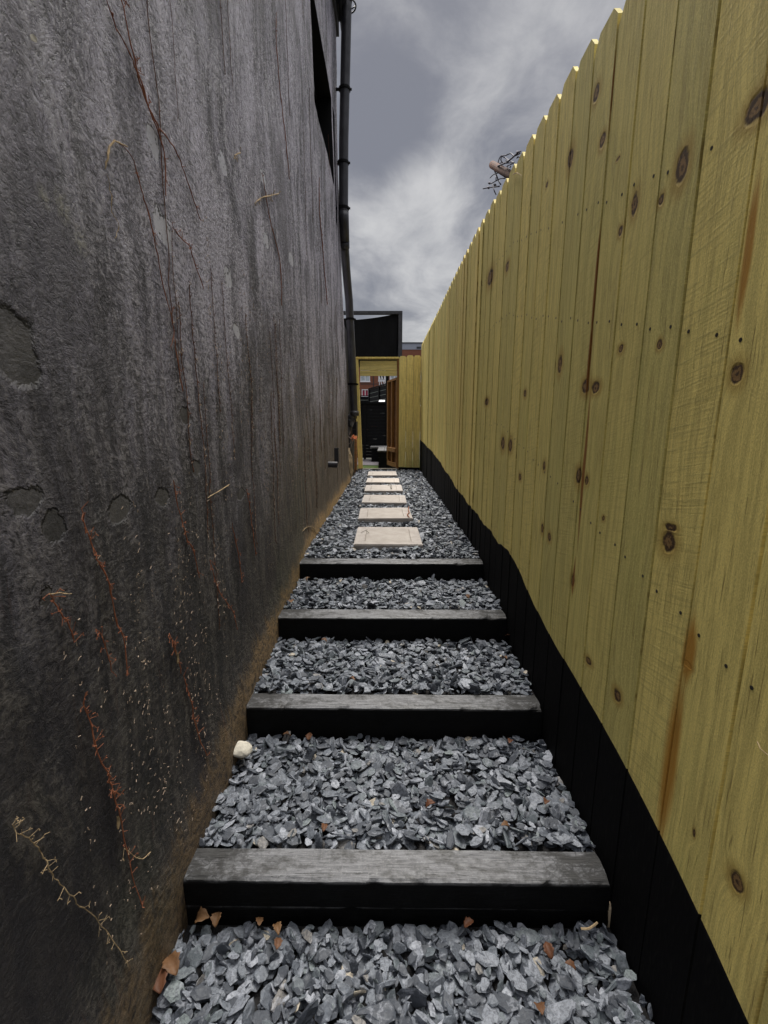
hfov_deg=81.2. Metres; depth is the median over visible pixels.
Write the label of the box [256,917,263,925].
dead leaf
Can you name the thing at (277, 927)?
dead leaf
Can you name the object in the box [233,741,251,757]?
cobble
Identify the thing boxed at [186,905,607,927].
timber sleeper
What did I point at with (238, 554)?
creeper stem
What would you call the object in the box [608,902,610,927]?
timber peg
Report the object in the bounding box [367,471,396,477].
stepping slab
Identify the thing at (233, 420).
creeper rootlets
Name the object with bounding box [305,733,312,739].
dead leaf
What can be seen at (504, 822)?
dead leaf
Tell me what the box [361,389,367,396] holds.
window
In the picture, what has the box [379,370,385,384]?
window
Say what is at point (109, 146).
creeper stem
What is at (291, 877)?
timber sleeper
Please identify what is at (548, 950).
dead leaf
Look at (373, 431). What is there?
slatted screen
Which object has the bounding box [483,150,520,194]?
barbed wire
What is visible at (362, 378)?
window
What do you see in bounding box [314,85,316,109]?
window
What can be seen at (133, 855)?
creeper stem
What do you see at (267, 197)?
creeper stem
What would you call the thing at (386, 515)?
stepping slab
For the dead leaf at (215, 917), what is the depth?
1.25 m
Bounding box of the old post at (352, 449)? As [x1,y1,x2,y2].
[350,437,353,475]
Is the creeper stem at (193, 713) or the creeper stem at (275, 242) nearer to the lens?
the creeper stem at (193, 713)
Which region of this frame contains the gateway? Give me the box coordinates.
[356,357,398,469]
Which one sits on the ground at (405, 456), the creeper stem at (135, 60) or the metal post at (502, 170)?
the metal post at (502, 170)
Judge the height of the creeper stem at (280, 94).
0.713 m
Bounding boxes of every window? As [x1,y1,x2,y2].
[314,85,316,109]
[360,376,369,381]
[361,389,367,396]
[379,370,385,384]
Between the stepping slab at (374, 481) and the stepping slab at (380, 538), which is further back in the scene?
the stepping slab at (374, 481)
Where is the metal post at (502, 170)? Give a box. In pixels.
[489,161,510,177]
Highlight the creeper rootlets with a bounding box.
[61,0,346,960]
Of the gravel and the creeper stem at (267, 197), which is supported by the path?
the gravel
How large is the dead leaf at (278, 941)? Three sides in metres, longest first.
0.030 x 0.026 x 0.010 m
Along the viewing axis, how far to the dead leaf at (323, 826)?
1.39 m
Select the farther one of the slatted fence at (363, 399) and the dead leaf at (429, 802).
the slatted fence at (363, 399)
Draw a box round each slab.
[354,527,422,549]
[357,459,377,464]
[358,508,412,522]
[361,495,406,505]
[364,485,402,493]
[366,478,398,484]
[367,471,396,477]
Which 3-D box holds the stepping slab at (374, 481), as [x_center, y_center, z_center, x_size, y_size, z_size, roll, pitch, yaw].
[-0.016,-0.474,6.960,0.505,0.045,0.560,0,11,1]
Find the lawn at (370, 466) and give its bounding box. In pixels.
[357,460,419,467]
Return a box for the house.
[0,0,352,1023]
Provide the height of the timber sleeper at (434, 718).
0.156 m
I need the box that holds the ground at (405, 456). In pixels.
[354,448,419,474]
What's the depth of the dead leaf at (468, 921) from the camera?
1.24 m
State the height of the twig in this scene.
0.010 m
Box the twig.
[581,921,597,929]
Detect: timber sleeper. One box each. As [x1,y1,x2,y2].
[183,848,609,910]
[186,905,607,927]
[246,693,541,742]
[278,609,506,643]
[299,558,482,582]
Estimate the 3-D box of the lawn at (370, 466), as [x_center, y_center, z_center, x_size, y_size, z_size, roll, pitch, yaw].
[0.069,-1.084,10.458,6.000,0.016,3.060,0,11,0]
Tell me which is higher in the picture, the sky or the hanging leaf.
the sky
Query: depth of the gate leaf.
9.06 m
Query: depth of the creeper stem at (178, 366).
1.28 m
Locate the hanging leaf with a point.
(118, 821)
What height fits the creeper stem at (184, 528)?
0.328 m
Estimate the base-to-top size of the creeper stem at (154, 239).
0.418 m
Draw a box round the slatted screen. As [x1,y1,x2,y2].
[352,370,388,458]
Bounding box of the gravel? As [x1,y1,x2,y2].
[152,469,653,1023]
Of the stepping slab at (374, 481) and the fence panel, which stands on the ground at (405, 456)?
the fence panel
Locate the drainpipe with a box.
[335,0,358,434]
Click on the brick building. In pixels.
(408, 348)
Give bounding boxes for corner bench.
[370,446,394,467]
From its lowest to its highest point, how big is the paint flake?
0.011 m
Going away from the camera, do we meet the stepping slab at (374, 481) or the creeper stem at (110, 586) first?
the creeper stem at (110, 586)
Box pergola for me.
[343,311,401,366]
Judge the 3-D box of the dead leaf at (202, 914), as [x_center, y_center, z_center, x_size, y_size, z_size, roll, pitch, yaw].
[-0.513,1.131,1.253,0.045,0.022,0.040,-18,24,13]
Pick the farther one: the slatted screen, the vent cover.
the slatted screen
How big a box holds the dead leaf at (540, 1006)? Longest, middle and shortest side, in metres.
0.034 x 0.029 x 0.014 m
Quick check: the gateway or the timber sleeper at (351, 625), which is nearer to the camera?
the timber sleeper at (351, 625)
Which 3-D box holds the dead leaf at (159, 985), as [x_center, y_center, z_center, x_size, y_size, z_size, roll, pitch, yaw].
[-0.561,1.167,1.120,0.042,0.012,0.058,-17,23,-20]
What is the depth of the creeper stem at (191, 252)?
1.37 m
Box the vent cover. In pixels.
[334,448,338,462]
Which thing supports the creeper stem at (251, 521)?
attached to the house
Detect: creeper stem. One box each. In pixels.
[12,817,132,964]
[42,588,83,642]
[80,692,144,907]
[81,502,129,675]
[95,626,116,676]
[105,139,127,168]
[106,0,201,220]
[107,175,118,238]
[118,143,174,350]
[121,0,169,195]
[122,848,149,860]
[168,633,180,673]
[172,222,203,287]
[173,480,203,577]
[175,341,182,390]
[183,668,210,755]
[210,560,237,629]
[232,523,243,582]
[246,489,256,555]
[254,190,280,204]
[262,174,282,305]
[276,12,289,178]
[319,177,327,303]
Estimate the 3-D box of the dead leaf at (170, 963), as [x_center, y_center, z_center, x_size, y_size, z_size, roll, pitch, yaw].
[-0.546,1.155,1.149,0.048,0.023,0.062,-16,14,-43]
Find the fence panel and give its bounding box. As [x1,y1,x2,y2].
[398,355,420,470]
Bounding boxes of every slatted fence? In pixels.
[360,395,367,416]
[368,383,405,452]
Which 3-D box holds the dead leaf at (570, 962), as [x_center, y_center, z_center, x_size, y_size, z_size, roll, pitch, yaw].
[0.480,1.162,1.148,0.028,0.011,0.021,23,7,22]
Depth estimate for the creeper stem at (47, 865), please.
0.80 m
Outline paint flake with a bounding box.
[30,34,36,42]
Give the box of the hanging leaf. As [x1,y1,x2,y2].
[117,816,119,829]
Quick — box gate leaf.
[386,378,398,467]
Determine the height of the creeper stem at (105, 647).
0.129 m
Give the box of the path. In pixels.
[149,484,649,1023]
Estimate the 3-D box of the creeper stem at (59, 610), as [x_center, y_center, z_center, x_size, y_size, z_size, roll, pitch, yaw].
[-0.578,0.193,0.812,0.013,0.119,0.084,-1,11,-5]
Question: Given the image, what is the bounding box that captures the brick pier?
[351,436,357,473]
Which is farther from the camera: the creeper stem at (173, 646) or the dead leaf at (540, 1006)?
the creeper stem at (173, 646)
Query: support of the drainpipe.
attached to the house
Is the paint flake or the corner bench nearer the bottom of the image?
the corner bench
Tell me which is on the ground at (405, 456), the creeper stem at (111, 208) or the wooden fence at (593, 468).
the wooden fence at (593, 468)
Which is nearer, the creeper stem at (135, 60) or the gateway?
the creeper stem at (135, 60)
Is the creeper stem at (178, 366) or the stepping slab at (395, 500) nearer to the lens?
the creeper stem at (178, 366)
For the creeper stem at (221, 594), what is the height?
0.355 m
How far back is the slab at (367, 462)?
10.96 m
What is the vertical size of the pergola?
3.793 m
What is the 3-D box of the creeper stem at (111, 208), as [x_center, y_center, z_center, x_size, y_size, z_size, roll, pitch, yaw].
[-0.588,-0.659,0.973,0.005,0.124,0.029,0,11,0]
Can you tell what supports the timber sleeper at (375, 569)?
on the path
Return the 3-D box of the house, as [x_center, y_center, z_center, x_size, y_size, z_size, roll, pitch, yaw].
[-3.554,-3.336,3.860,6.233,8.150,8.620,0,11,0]
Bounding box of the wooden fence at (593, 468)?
[419,0,767,1023]
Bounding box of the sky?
[316,0,625,341]
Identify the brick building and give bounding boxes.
[359,342,422,409]
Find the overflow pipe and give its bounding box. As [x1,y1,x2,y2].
[328,461,337,467]
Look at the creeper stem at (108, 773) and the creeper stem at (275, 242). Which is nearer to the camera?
the creeper stem at (108, 773)
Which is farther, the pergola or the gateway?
the pergola
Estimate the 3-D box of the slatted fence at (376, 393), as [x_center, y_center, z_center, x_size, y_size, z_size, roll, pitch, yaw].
[0.044,-3.237,15.467,0.090,2.302,4.265,-3,12,-16]
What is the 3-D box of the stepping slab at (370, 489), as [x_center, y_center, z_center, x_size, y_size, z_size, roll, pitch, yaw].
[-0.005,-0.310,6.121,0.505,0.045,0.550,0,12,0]
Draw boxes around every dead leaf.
[153,968,167,993]
[162,950,179,975]
[194,906,208,922]
[210,912,221,926]
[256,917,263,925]
[272,921,281,934]
[274,937,282,949]
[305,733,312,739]
[321,823,327,831]
[426,799,434,807]
[464,917,473,927]
[501,820,509,827]
[534,1001,544,1014]
[543,941,553,959]
[565,959,575,970]
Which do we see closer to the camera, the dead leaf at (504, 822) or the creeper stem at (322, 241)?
the dead leaf at (504, 822)
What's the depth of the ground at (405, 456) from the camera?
13.08 m
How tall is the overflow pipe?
0.066 m
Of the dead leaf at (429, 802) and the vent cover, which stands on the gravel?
the dead leaf at (429, 802)
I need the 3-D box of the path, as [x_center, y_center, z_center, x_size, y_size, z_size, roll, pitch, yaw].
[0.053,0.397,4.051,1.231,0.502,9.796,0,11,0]
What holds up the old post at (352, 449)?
on the ground at (405, 456)
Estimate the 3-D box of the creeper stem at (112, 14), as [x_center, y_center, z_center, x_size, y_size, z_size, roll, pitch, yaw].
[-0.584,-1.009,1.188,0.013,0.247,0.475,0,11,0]
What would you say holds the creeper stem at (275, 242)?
attached to the house

